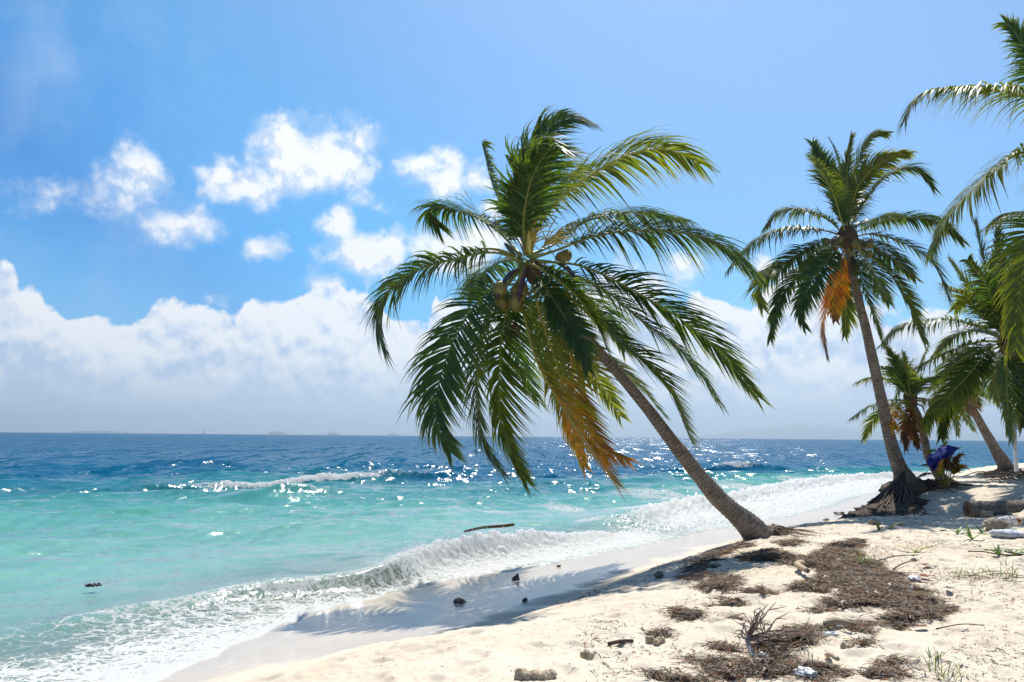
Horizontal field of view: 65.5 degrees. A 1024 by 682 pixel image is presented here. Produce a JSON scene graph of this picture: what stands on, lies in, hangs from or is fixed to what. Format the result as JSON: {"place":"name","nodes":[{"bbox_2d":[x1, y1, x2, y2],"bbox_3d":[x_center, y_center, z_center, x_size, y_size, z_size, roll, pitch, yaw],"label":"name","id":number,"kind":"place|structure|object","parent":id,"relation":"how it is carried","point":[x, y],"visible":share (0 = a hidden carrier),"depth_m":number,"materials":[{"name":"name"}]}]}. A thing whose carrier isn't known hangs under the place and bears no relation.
{"place":"outdoors","nodes":[
{"label":"outdoors","id":0,"kind":"place"},
{"bbox_2d":[73,430,129,432],"bbox_3d":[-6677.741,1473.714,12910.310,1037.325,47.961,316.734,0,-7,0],"label":"island","id":1,"kind":"structure","parent":0,"point":[89,431],"depth_m":12857.82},
{"bbox_2d":[0,432,1023,681],"bbox_3d":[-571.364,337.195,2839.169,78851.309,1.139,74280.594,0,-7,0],"label":"sea","id":2,"kind":"structure","parent":0,"point":[140,524],"depth_m":21.34,"materials":[{"name":"liquid"}]},
{"bbox_2d":[84,582,101,586],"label":"floating weed","id":3,"kind":"object","parent":2,"relation":"on","point":[92,585],"visible":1,"depth_m":10.40,"materials":[{"name":"black plant"}]},
{"bbox_2d":[268,431,285,434],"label":"island","id":4,"kind":"structure","parent":2,"relation":"on","point":[274,432],"depth_m":13367.12,"materials":[{"name":"grey"}]},
{"bbox_2d":[365,519,558,566],"bbox_3d":[-0.673,3.232,13.448,0.884,0.535,5.689,-3,-8,30],"label":"sea spray","id":5,"kind":"object","parent":2,"relation":"on","point":[404,554],"visible":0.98,"depth_m":12.58,"materials":[{"name":"white liquid"}]},
{"bbox_2d":[464,523,513,532],"bbox_3d":[-0.437,3.595,15.331,1.073,0.142,0.064,4,-8,-28],"label":"driftwood pole","id":6,"kind":"object","parent":2,"relation":"on","point":[497,526],"visible":0.99,"depth_m":15.34,"materials":[{"name":"brown wood"}]},
{"bbox_2d":[0,463,1023,681],"bbox_3d":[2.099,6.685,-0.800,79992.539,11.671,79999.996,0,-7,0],"label":"sand","id":7,"kind":"structure","parent":0,"point":[494,628],"depth_m":7.65,"materials":[{"name":"beige sand"}]},
{"bbox_2d":[453,597,465,603],"bbox_3d":[-0.641,3.238,9.878,0.182,0.101,0.144,0,-7,0],"label":"stone","id":8,"kind":"object","parent":7,"relation":"on","point":[458,600],"visible":0.74,"depth_m":9.84,"materials":[{"name":"black stone"}]},
{"bbox_2d":[511,574,519,579],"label":"stone","id":9,"kind":"object","parent":7,"relation":"on","point":[516,577],"visible":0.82,"depth_m":11.58,"materials":[{"name":"black stone"}]},
{"bbox_2d":[514,668,557,680],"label":"sand clod","id":10,"kind":"object","parent":7,"relation":"on","point":[525,674],"visible":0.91,"depth_m":4.64,"materials":[{"name":"sand"}]},
{"bbox_2d":[580,650,596,657],"bbox_3d":[0.500,2.041,5.182,0.116,0.058,0.061,-2,-7,17],"label":"sand clod","id":11,"kind":"object","parent":7,"relation":"on","point":[586,653],"visible":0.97,"depth_m":5.17,"materials":[{"name":"sand"}]},
{"bbox_2d":[359,105,822,539],"bbox_3d":[1.282,-0.374,12.312,5.810,7.452,5.819,-4,-8,30],"label":"coconut palm","id":12,"kind":"object","parent":7,"relation":"on","point":[526,203],"visible":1,"depth_m":11.79,"materials":[{"name":"green plant"}]},
{"bbox_2d":[607,639,633,645],"bbox_3d":[0.750,2.076,5.488,0.232,0.040,0.025,6,-9,-37],"label":"stick","id":13,"kind":"object","parent":7,"relation":"on","point":[620,641],"visible":1,"depth_m":5.48,"materials":[{"name":"brown wood"}]},
{"bbox_2d":[645,636,665,644],"bbox_3d":[0.999,2.085,5.530,0.143,0.066,0.083,0,-7,0],"label":"sand clod","id":14,"kind":"object","parent":7,"relation":"on","point":[654,640],"visible":0.99,"depth_m":5.53,"materials":[{"name":"sand"}]},
{"bbox_2d":[653,570,663,577],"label":"stone","id":15,"kind":"object","parent":7,"relation":"on","point":[658,574],"visible":1,"depth_m":8.76,"materials":[{"name":"black stone"}]},
{"bbox_2d":[751,639,789,646],"bbox_3d":[1.732,2.038,5.356,0.260,0.074,0.032,-2,-7,17],"label":"stick","id":16,"kind":"object","parent":7,"relation":"on","point":[759,643],"visible":0.68,"depth_m":5.35,"materials":[{"name":"brown wood"}]},
{"bbox_2d":[557,490,1023,681],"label":"seaweed","id":17,"kind":"object","parent":7,"relation":"on","point":[843,574],"visible":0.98,"depth_m":6.61,"materials":[{"name":"brown plant"}]},
{"bbox_2d":[733,602,818,657],"bbox_3d":[1.758,1.927,5.336,0.365,0.360,0.864,-6,-10,44],"label":"dry branch","id":18,"kind":"object","parent":17,"relation":"on","point":[749,637],"visible":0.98,"depth_m":5.20,"materials":[{"name":"brown wood"}]},
{"bbox_2d":[792,666,818,678],"bbox_3d":[1.723,1.950,4.677,0.127,0.063,0.170,0,-7,0],"label":"white scrap","id":19,"kind":"object","parent":17,"relation":"on","point":[809,672],"visible":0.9,"depth_m":4.64,"materials":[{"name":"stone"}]},
{"bbox_2d":[823,618,850,627],"bbox_3d":[2.368,2.064,5.810,0.192,0.085,0.057,-5,-9,38],"label":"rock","id":20,"kind":"object","parent":17,"relation":"on","point":[827,623],"visible":1,"depth_m":5.80,"materials":[{"name":"beige stone"}]},
{"bbox_2d":[834,549,889,564],"bbox_3d":[3.912,2.373,8.836,0.453,0.241,0.634,6,-9,-40],"label":"grass tuft","id":21,"kind":"object","parent":17,"relation":"on","point":[861,558],"visible":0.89,"depth_m":8.82,"materials":[{"name":"plant"}]},
{"bbox_2d":[908,574,919,581],"bbox_3d":[3.953,2.335,7.834,0.139,0.066,0.160,0,-7,0],"label":"white scrap","id":22,"kind":"object","parent":17,"relation":"on","point":[912,577],"visible":0.98,"depth_m":7.80,"materials":[{"name":"stone"}]},
{"bbox_2d":[794,560,809,572],"bbox_3d":[3.071,2.406,8.467,0.136,0.130,0.958,-2,-7,17],"label":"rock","id":23,"kind":"object","parent":7,"relation":"on","point":[799,564],"visible":1,"depth_m":8.26,"materials":[{"name":"beige stone"}]},
{"bbox_2d":[822,631,839,636],"bbox_3d":[2.255,2.076,5.635,0.121,0.047,0.084,-3,-7,24],"label":"white scrap","id":24,"kind":"object","parent":7,"relation":"on","point":[834,634],"visible":0.81,"depth_m":5.62,"materials":[{"name":"plastic"}]},
{"bbox_2d":[824,651,839,660],"bbox_3d":[2.020,1.998,5.035,0.047,0.074,0.240,0,-7,8],"label":"stick","id":25,"kind":"object","parent":7,"relation":"on","point":[829,654],"visible":1,"depth_m":4.98,"materials":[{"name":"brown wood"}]},
{"bbox_2d":[833,511,844,514],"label":"stone","id":26,"kind":"object","parent":7,"relation":"on","point":[839,513],"visible":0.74,"depth_m":21.88,"materials":[{"name":"grey stone"}]},
{"bbox_2d":[840,641,853,648],"bbox_3d":[2.254,2.042,5.344,0.074,0.059,0.143,-5,-9,40],"label":"sand clod","id":27,"kind":"object","parent":7,"relation":"on","point":[843,645],"visible":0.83,"depth_m":5.31,"materials":[{"name":"sand"}]},
{"bbox_2d":[725,128,979,518],"bbox_3d":[7.962,-0.446,18.092,5.494,9.207,3.911,7,-9,-42],"label":"coconut palm","id":28,"kind":"object","parent":7,"relation":"on","point":[845,193],"visible":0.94,"depth_m":17.70,"materials":[{"name":"green plant"}]},
{"bbox_2d":[867,518,880,524],"bbox_3d":[6.083,3.052,13.382,0.230,0.145,0.147,0,-7,0],"label":"rock","id":29,"kind":"object","parent":7,"relation":"on","point":[873,521],"visible":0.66,"depth_m":13.34,"materials":[{"name":"stone"}]},
{"bbox_2d":[878,554,918,560],"bbox_3d":[4.472,2.508,9.224,0.625,0.055,0.017,3,-7,-20],"label":"stick","id":30,"kind":"object","parent":7,"relation":"on","point":[897,555],"visible":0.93,"depth_m":9.22,"materials":[{"name":"brown wood"}]},
{"bbox_2d":[847,343,959,482],"bbox_3d":[9.382,1.843,18.569,3.406,3.842,2.048,5,-8,-33],"label":"coconut palm","id":31,"kind":"object","parent":7,"relation":"on","point":[906,381],"visible":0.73,"depth_m":18.26,"materials":[{"name":"green plant"}]},
{"bbox_2d":[893,559,918,569],"bbox_3d":[4.334,2.458,8.757,0.553,0.066,0.016,5,-8,-36],"label":"stick","id":32,"kind":"object","parent":7,"relation":"on","point":[904,563],"visible":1,"depth_m":8.71,"materials":[{"name":"brown wood"}]},
{"bbox_2d":[892,546,932,552],"bbox_3d":[5.031,2.597,9.909,0.558,0.078,0.178,2,-7,-12],"label":"beach plant","id":33,"kind":"object","parent":7,"relation":"on","point":[916,550],"visible":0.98,"depth_m":9.92,"materials":[{"name":"plant"}]},
{"bbox_2d":[913,623,926,626],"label":"fallen leaf","id":34,"kind":"object","parent":7,"relation":"on","point":[920,625],"visible":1,"depth_m":5.87,"materials":[{"name":"brown plant"}]},
{"bbox_2d":[910,647,947,659],"bbox_3d":[2.633,1.955,5.000,0.211,0.080,0.166,5,-8,-32],"label":"grass tuft","id":35,"kind":"object","parent":7,"relation":"on","point":[936,653],"visible":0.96,"depth_m":5.00,"materials":[{"name":"green plant"}]},
{"bbox_2d":[909,652,971,680],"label":"grass tuft","id":36,"kind":"object","parent":7,"relation":"on","point":[935,670],"visible":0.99,"depth_m":4.72,"materials":[{"name":"plant"}]},
{"bbox_2d":[916,441,970,488],"bbox_3d":[9.360,2.676,17.188,1.156,1.055,0.548,3,-7,-20],"label":"young palm","id":37,"kind":"object","parent":7,"relation":"on","point":[954,467],"visible":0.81,"depth_m":17.10,"materials":[{"name":"green plant"}]},
{"bbox_2d":[926,445,957,470],"bbox_3d":[9.028,2.450,16.680,0.690,0.552,0.404,0,-7,0],"label":"cloth","id":38,"kind":"object","parent":37,"relation":"hanging from","point":[939,455],"visible":1,"depth_m":16.60,"materials":[{"name":"blue fabric"}]},
{"bbox_2d":[876,215,1023,449],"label":"coconut palm","id":39,"kind":"object","parent":7,"relation":"on","point":[966,380],"visible":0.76,"depth_m":18.73,"materials":[{"name":"green plant"}]},
{"bbox_2d":[895,13,1023,367],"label":"coconut palm","id":40,"kind":"object","parent":7,"relation":"on","point":[1013,320],"visible":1,"depth_m":12.80,"materials":[{"name":"green plant"}]},
{"bbox_2d":[944,526,975,533],"bbox_3d":[6.736,2.815,11.863,0.599,0.106,0.174,2,-7,-11],"label":"beach plant","id":41,"kind":"object","parent":7,"relation":"on","point":[957,531],"visible":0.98,"depth_m":11.83,"materials":[{"name":"green plant"}]},
{"bbox_2d":[936,623,984,628],"bbox_3d":[3.283,2.091,5.835,0.373,0.039,0.012,1,-7,-5],"label":"stick","id":42,"kind":"object","parent":7,"relation":"on","point":[958,624],"visible":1,"depth_m":5.83,"materials":[{"name":"brown wood"}]},
{"bbox_2d":[937,566,989,577],"bbox_3d":[4.538,2.363,8.090,0.520,0.114,0.355,-4,-8,35],"label":"grass tuft","id":43,"kind":"object","parent":7,"relation":"on","point":[959,574],"visible":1,"depth_m":8.11,"materials":[{"name":"green plant"}]},
{"bbox_2d":[926,351,1022,474],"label":"coconut palm","id":44,"kind":"object","parent":7,"relation":"on","point":[1002,460],"visible":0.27,"depth_m":23.14,"materials":[{"name":"green plant"}]},
{"bbox_2d":[951,563,999,578],"bbox_3d":[4.742,2.365,8.260,0.454,0.167,0.464,-6,-9,43],"label":"grass tuft","id":45,"kind":"object","parent":7,"relation":"on","point":[974,572],"visible":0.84,"depth_m":8.24,"materials":[{"name":"green plant"}]},
{"bbox_2d":[974,523,985,533],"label":"beach plant","id":46,"kind":"object","parent":7,"relation":"on","point":[981,530],"visible":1,"depth_m":11.81,"materials":[{"name":"green plant"}]},
{"bbox_2d":[961,524,1010,539],"bbox_3d":[6.522,2.658,11.080,0.738,0.220,0.291,0,-7,0],"label":"beach plant","id":47,"kind":"object","parent":7,"relation":"on","point":[968,533],"visible":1,"depth_m":11.09,"materials":[{"name":"green plant"}]},
{"bbox_2d":[980,510,992,516],"bbox_3d":[8.706,3.169,14.622,0.219,0.111,0.136,2,-7,-14],"label":"wood block","id":48,"kind":"object","parent":7,"relation":"on","point":[987,513],"depth_m":14.56,"materials":[{"name":"wood"}]},
{"bbox_2d":[961,470,1023,481],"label":"dead branches","id":49,"kind":"object","parent":7,"relation":"on","point":[1004,474],"visible":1,"depth_m":18.78,"materials":[{"name":"brown wood"}]},
{"bbox_2d":[963,500,1023,517],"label":"log","id":50,"kind":"object","parent":7,"relation":"on","point":[971,509],"visible":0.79,"depth_m":14.68,"materials":[{"name":"brown wood"}]},
{"bbox_2d":[982,517,1007,530],"bbox_3d":[7.453,2.827,12.274,0.427,0.235,0.229,0,-7,0],"label":"rock","id":51,"kind":"object","parent":7,"relation":"on","point":[991,523],"visible":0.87,"depth_m":12.21,"materials":[{"name":"stone"}]},
{"bbox_2d":[997,515,1022,526],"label":"conch shell","id":52,"kind":"object","parent":51,"relation":"on","point":[1009,520],"visible":1,"depth_m":12.17,"materials":[{"name":"stone"}]},
{"bbox_2d":[967,544,1022,555],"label":"beach plant","id":53,"kind":"object","parent":7,"relation":"on","point":[998,552],"visible":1,"depth_m":9.57,"materials":[{"name":"green plant"}]},
{"bbox_2d":[971,566,1022,580],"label":"grass tuft","id":54,"kind":"object","parent":7,"relation":"on","point":[1012,577],"visible":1,"depth_m":7.84,"materials":[{"name":"plant"}]},
{"bbox_2d":[978,563,1022,576],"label":"grass tuft","id":55,"kind":"object","parent":7,"relation":"on","point":[995,571],"visible":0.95,"depth_m":8.15,"materials":[{"name":"green plant"}]},
{"bbox_2d":[979,544,1023,554],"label":"beach plant","id":56,"kind":"object","parent":7,"relation":"on","point":[1018,551],"visible":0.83,"depth_m":9.64,"materials":[{"name":"plant"}]},
{"bbox_2d":[989,529,1023,537],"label":"coral slab","id":57,"kind":"object","parent":7,"relation":"on","point":[1012,533],"depth_m":11.29,"materials":[{"name":"stone"}]},
{"bbox_2d":[1002,564,1022,576],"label":"grass tuft","id":58,"kind":"object","parent":7,"relation":"on","point":[1015,571],"visible":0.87,"depth_m":8.13,"materials":[{"name":"green plant"}]},
{"bbox_2d":[1011,419,1018,475],"bbox_3d":[13.986,2.833,20.149,2.840,1.675,0.100,0,-7,0],"label":"post frame","id":59,"kind":"object","parent":7,"relation":"on","point":[1015,458],"visible":0.35,"depth_m":20.11,"materials":[{"name":"white paint"}]},
{"bbox_2d":[0,0,1023,437],"label":"sky","id":60,"kind":"structure","parent":0,"point":[202,202],"materials":[{"name":"blue"}]},
{"bbox_2d":[647,425,1023,440],"bbox_3d":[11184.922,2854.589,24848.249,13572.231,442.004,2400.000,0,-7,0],"label":"hills","id":61,"kind":"structure","parent":0,"point":[801,432],"depth_m":23980.79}
]}

